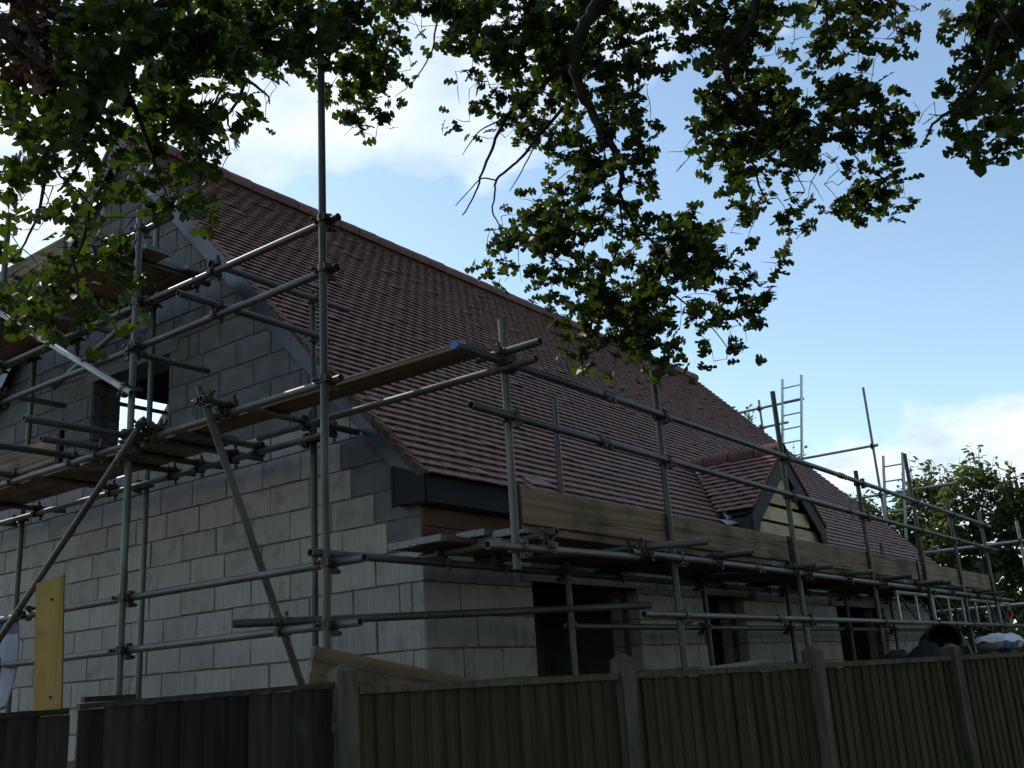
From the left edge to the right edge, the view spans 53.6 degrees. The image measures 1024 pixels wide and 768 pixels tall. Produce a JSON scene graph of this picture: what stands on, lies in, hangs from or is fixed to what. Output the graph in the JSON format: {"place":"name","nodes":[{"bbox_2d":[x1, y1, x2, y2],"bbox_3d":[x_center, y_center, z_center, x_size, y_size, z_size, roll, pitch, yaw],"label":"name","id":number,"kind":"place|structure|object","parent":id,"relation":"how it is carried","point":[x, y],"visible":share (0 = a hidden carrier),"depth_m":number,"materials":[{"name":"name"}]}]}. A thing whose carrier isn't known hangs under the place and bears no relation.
{"place":"outdoors","nodes":[
{"label":"outdoors","id":0,"kind":"place"},
{"bbox_2d":[0,129,938,767],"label":"house","id":1,"kind":"structure","parent":0,"point":[422,465],"depth_m":9.15,"materials":[{"name":"concrete block"},{"name":"clay tile"},{"name":"wood"}]},
{"bbox_2d":[0,0,1023,628],"label":"sky","id":2,"kind":"structure","parent":0,"point":[924,314],"materials":[{"name":"blue"}]},
{"bbox_2d":[781,374,802,459],"bbox_3d":[5.239,3.383,18.899,0.128,7.077,1.515,12,-23,-42],"label":"ladder","id":3,"kind":"object","parent":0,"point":[800,412],"visible":0.22,"depth_m":19.37,"materials":[{"name":"silver metal"}]},
{"bbox_2d":[882,452,907,540],"bbox_3d":[6.718,3.846,17.581,1.065,5.256,0.104,-18,-22,40],"label":"ladder","id":4,"kind":"object","parent":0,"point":[904,509],"visible":0.2,"depth_m":17.95,"materials":[{"name":"silver metal"}]},
{"label":"ground","id":5,"kind":"structure","parent":0,"visible":0},
{"bbox_2d":[33,575,64,716],"bbox_3d":[-2.689,2.389,5.846,0.163,2.545,0.032,-4,-16,-6],"label":"upright plank","id":6,"kind":"object","parent":5,"relation":"on","point":[49,645],"visible":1,"depth_m":6.08,"materials":[{"name":"yellow wood"}]},
{"bbox_2d":[0,0,651,712],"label":"scaffold","id":7,"kind":"object","parent":5,"relation":"on","point":[144,430],"visible":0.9,"depth_m":6.97,"materials":[{"name":"metal"}]},
{"bbox_2d":[0,615,18,709],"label":"plastic sheet","id":8,"kind":"object","parent":7,"relation":"hanging from","point":[9,647],"visible":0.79,"depth_m":7.58,"materials":[{"name":"plastic"}]},
{"bbox_2d":[0,435,57,480],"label":"toe board","id":9,"kind":"object","parent":7,"relation":"attached to","point":[22,462],"visible":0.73,"depth_m":8.37,"materials":[{"name":"brown wood"}]},
{"bbox_2d":[0,464,102,499],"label":"scaffold board","id":10,"kind":"object","parent":7,"relation":"on","point":[29,485],"visible":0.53,"depth_m":8.48,"materials":[{"name":"brown wood"}]},
{"bbox_2d":[4,243,134,313],"bbox_3d":[-4.604,-0.673,9.090,3.954,0.041,0.228,-15,-20,34],"label":"scaffold board","id":11,"kind":"object","parent":7,"relation":"on","point":[82,274],"visible":0.11,"depth_m":8.42,"materials":[{"name":"brown wood"}]},
{"bbox_2d":[0,236,67,286],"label":"toe board","id":12,"kind":"object","parent":11,"relation":"on","point":[62,243],"visible":0.39,"depth_m":8.53,"materials":[{"name":"wood"}]},
{"bbox_2d":[2,243,170,335],"bbox_3d":[-4.436,-0.635,9.253,4.024,0.042,0.228,-15,-20,34],"label":"scaffold board","id":13,"kind":"object","parent":7,"relation":"on","point":[152,254],"visible":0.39,"depth_m":8.46,"materials":[{"name":"brown wood"}]},
{"bbox_2d":[1,260,181,352],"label":"scaffold board","id":14,"kind":"object","parent":7,"relation":"on","point":[113,291],"visible":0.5,"depth_m":8.88,"materials":[{"name":"wood"}]},
{"bbox_2d":[0,264,205,360],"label":"scaffold board","id":15,"kind":"object","parent":7,"relation":"on","point":[149,290],"visible":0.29,"depth_m":8.95,"materials":[{"name":"wood"}]},
{"bbox_2d":[0,434,237,510],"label":"scaffold board","id":16,"kind":"object","parent":7,"relation":"on","point":[46,491],"visible":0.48,"depth_m":8.43,"materials":[{"name":"brown wood"}]},
{"bbox_2d":[80,339,489,468],"bbox_3d":[-1.772,0.216,6.990,3.944,0.043,0.228,-15,-20,34],"label":"scaffold board","id":17,"kind":"object","parent":7,"relation":"on","point":[423,363],"visible":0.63,"depth_m":6.42,"materials":[{"name":"brown wood"}]},
{"bbox_2d":[0,0,1023,391],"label":"oak tree","id":18,"kind":"object","parent":5,"relation":"on","point":[222,40],"visible":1,"depth_m":6.44,"materials":[{"name":"green plant"}]},
{"bbox_2d":[307,318,1023,676],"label":"scaffold","id":19,"kind":"object","parent":5,"relation":"on","point":[517,546],"visible":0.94,"depth_m":7.98,"materials":[{"name":"metal"}]},
{"bbox_2d":[388,540,701,576],"bbox_3d":[0.485,1.384,7.883,0.228,0.043,3.933,-15,-20,34],"label":"scaffold board","id":20,"kind":"object","parent":19,"relation":"on","point":[407,546],"visible":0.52,"depth_m":7.49,"materials":[{"name":"brown wood"}]},
{"bbox_2d":[413,534,725,573],"bbox_3d":[0.665,1.332,7.741,0.228,0.043,3.960,-15,-20,34],"label":"scaffold board","id":21,"kind":"object","parent":19,"relation":"on","point":[443,541],"visible":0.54,"depth_m":6.92,"materials":[{"name":"brown wood"}]},
{"bbox_2d":[477,535,742,571],"bbox_3d":[0.954,1.312,7.741,0.228,0.042,3.620,-15,-20,34],"label":"scaffold board","id":22,"kind":"object","parent":19,"relation":"on","point":[490,537],"visible":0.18,"depth_m":8.02,"materials":[{"name":"brown wood"}]},
{"bbox_2d":[456,528,494,537],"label":"scaffold board","id":23,"kind":"object","parent":22,"relation":"on","point":[482,532],"visible":0.16,"depth_m":6.34,"materials":[{"name":"grey wood"}]},
{"bbox_2d":[493,526,774,565],"bbox_3d":[1.101,1.248,7.556,0.228,0.042,3.758,-15,-20,34],"label":"scaffold board","id":24,"kind":"object","parent":19,"relation":"on","point":[573,540],"visible":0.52,"depth_m":6.72,"materials":[{"name":"wood"}]},
{"bbox_2d":[520,486,789,561],"bbox_3d":[1.267,1.107,7.606,0.039,0.225,4.090,-15,-20,34],"label":"toe board","id":25,"kind":"object","parent":19,"relation":"on","point":[547,509],"visible":0.84,"depth_m":7.00,"materials":[{"name":"brown wood"}]},
{"bbox_2d":[687,575,844,590],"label":"scaffold board","id":26,"kind":"object","parent":19,"relation":"on","point":[789,585],"visible":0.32,"depth_m":11.15,"materials":[{"name":"brown wood"}]},
{"bbox_2d":[711,572,864,588],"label":"scaffold board","id":27,"kind":"object","parent":19,"relation":"on","point":[771,578],"visible":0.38,"depth_m":10.98,"materials":[{"name":"brown wood"}]},
{"bbox_2d":[727,569,869,586],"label":"scaffold board","id":28,"kind":"object","parent":19,"relation":"on","point":[827,580],"visible":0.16,"depth_m":10.96,"materials":[{"name":"wood"}]},
{"bbox_2d":[769,561,904,582],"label":"scaffold board","id":29,"kind":"object","parent":19,"relation":"on","point":[826,571],"visible":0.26,"depth_m":10.12,"materials":[{"name":"brown wood"}]},
{"bbox_2d":[790,538,918,579],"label":"toe board","id":30,"kind":"object","parent":19,"relation":"attached to","point":[841,558],"visible":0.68,"depth_m":10.46,"materials":[{"name":"brown wood"}]},
{"bbox_2d":[832,590,925,598],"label":"scaffold board","id":31,"kind":"object","parent":19,"relation":"on","point":[882,592],"visible":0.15,"depth_m":14.32,"materials":[{"name":"brown wood"}]},
{"bbox_2d":[851,587,926,593],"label":"scaffold board","id":32,"kind":"object","parent":19,"relation":"on","point":[885,591],"visible":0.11,"depth_m":13.31,"materials":[{"name":"brown wood"}]},
{"bbox_2d":[898,579,972,591],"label":"scaffold board","id":33,"kind":"object","parent":19,"relation":"on","point":[958,590],"visible":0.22,"depth_m":13.29,"materials":[{"name":"brown wood"}]},
{"bbox_2d":[893,590,1012,623],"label":"lattice beam","id":34,"kind":"structure","parent":19,"relation":"attached to","point":[897,593],"depth_m":13.40,"materials":[{"name":"silver metal"}]},
{"bbox_2d":[918,562,991,590],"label":"toe board","id":35,"kind":"object","parent":19,"relation":"on","point":[972,579],"visible":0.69,"depth_m":13.72,"materials":[{"name":"brown wood"}]},
{"bbox_2d":[327,643,1023,767],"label":"fence","id":36,"kind":"object","parent":5,"relation":"on","point":[813,709],"visible":1,"depth_m":6.66,"materials":[{"name":"brown wood"}]},
{"bbox_2d":[74,682,335,767],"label":"gate","id":37,"kind":"structure","parent":36,"relation":"attached to","point":[294,726],"depth_m":4.69,"materials":[{"name":"wood"}]},
{"bbox_2d":[0,708,69,767],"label":"gate","id":38,"kind":"structure","parent":37,"relation":"attached to","point":[31,739],"depth_m":4.24,"materials":[{"name":"black wood"}]},
{"bbox_2d":[305,646,476,694],"bbox_3d":[-0.151,1.835,5.814,2.269,0.240,0.042,22,-28,-32],"label":"leaning plank","id":39,"kind":"object","parent":36,"relation":"attached to","point":[371,671],"visible":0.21,"depth_m":5.40,"materials":[{"name":"wood"}]},
{"bbox_2d":[695,658,768,668],"bbox_3d":[1.518,1.969,7.076,0.050,0.030,1.000,-18,-19,41],"label":"metal channel","id":40,"kind":"object","parent":36,"relation":"on","point":[749,663],"visible":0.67,"depth_m":7.16,"materials":[{"name":"silver metal"}]},
{"bbox_2d":[732,404,767,433],"bbox_3d":[6.545,4.765,26.937,1.351,8.829,1.281,-10,-18,20],"label":"slender tree","id":41,"kind":"object","parent":5,"relation":"on","point":[748,415],"visible":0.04,"depth_m":27.78,"materials":[{"name":"green plant"}]},
{"bbox_2d":[739,387,1023,612],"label":"scaffold","id":42,"kind":"object","parent":5,"relation":"on","point":[872,446],"visible":0.52,"depth_m":18.23,"materials":[{"name":"metal"}]},
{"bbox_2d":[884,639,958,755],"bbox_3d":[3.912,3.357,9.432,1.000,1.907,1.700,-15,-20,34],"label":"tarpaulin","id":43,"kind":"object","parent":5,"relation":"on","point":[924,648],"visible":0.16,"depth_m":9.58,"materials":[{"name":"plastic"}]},
{"bbox_2d":[844,445,1023,653],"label":"tree","id":44,"kind":"object","parent":5,"relation":"on","point":[1006,511],"visible":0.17,"depth_m":22.33,"materials":[{"name":"green plant"}]},
{"bbox_2d":[918,623,975,659],"bbox_3d":[4.613,3.598,10.662,0.781,2.081,1.034,-7,-17,11],"label":"cement mixer","id":45,"kind":"object","parent":5,"relation":"on","point":[940,635],"visible":0.27,"depth_m":10.85,"materials":[{"name":"black paint"}]},
{"bbox_2d":[954,542,1023,653],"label":"pine tree","id":46,"kind":"object","parent":5,"relation":"on","point":[994,620],"visible":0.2,"depth_m":19.14,"materials":[{"name":"plant"}]},
{"bbox_2d":[976,649,1022,732],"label":"tarpaulin","id":47,"kind":"object","parent":5,"relation":"on","point":[1006,651],"visible":0.03,"depth_m":11.17,"materials":[{"name":"plastic"}]},
{"bbox_2d":[974,633,1023,650],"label":"cement sack","id":48,"kind":"object","parent":47,"relation":"on","point":[999,641],"visible":0.99,"depth_m":11.18,"materials":[{"name":"plastic"}]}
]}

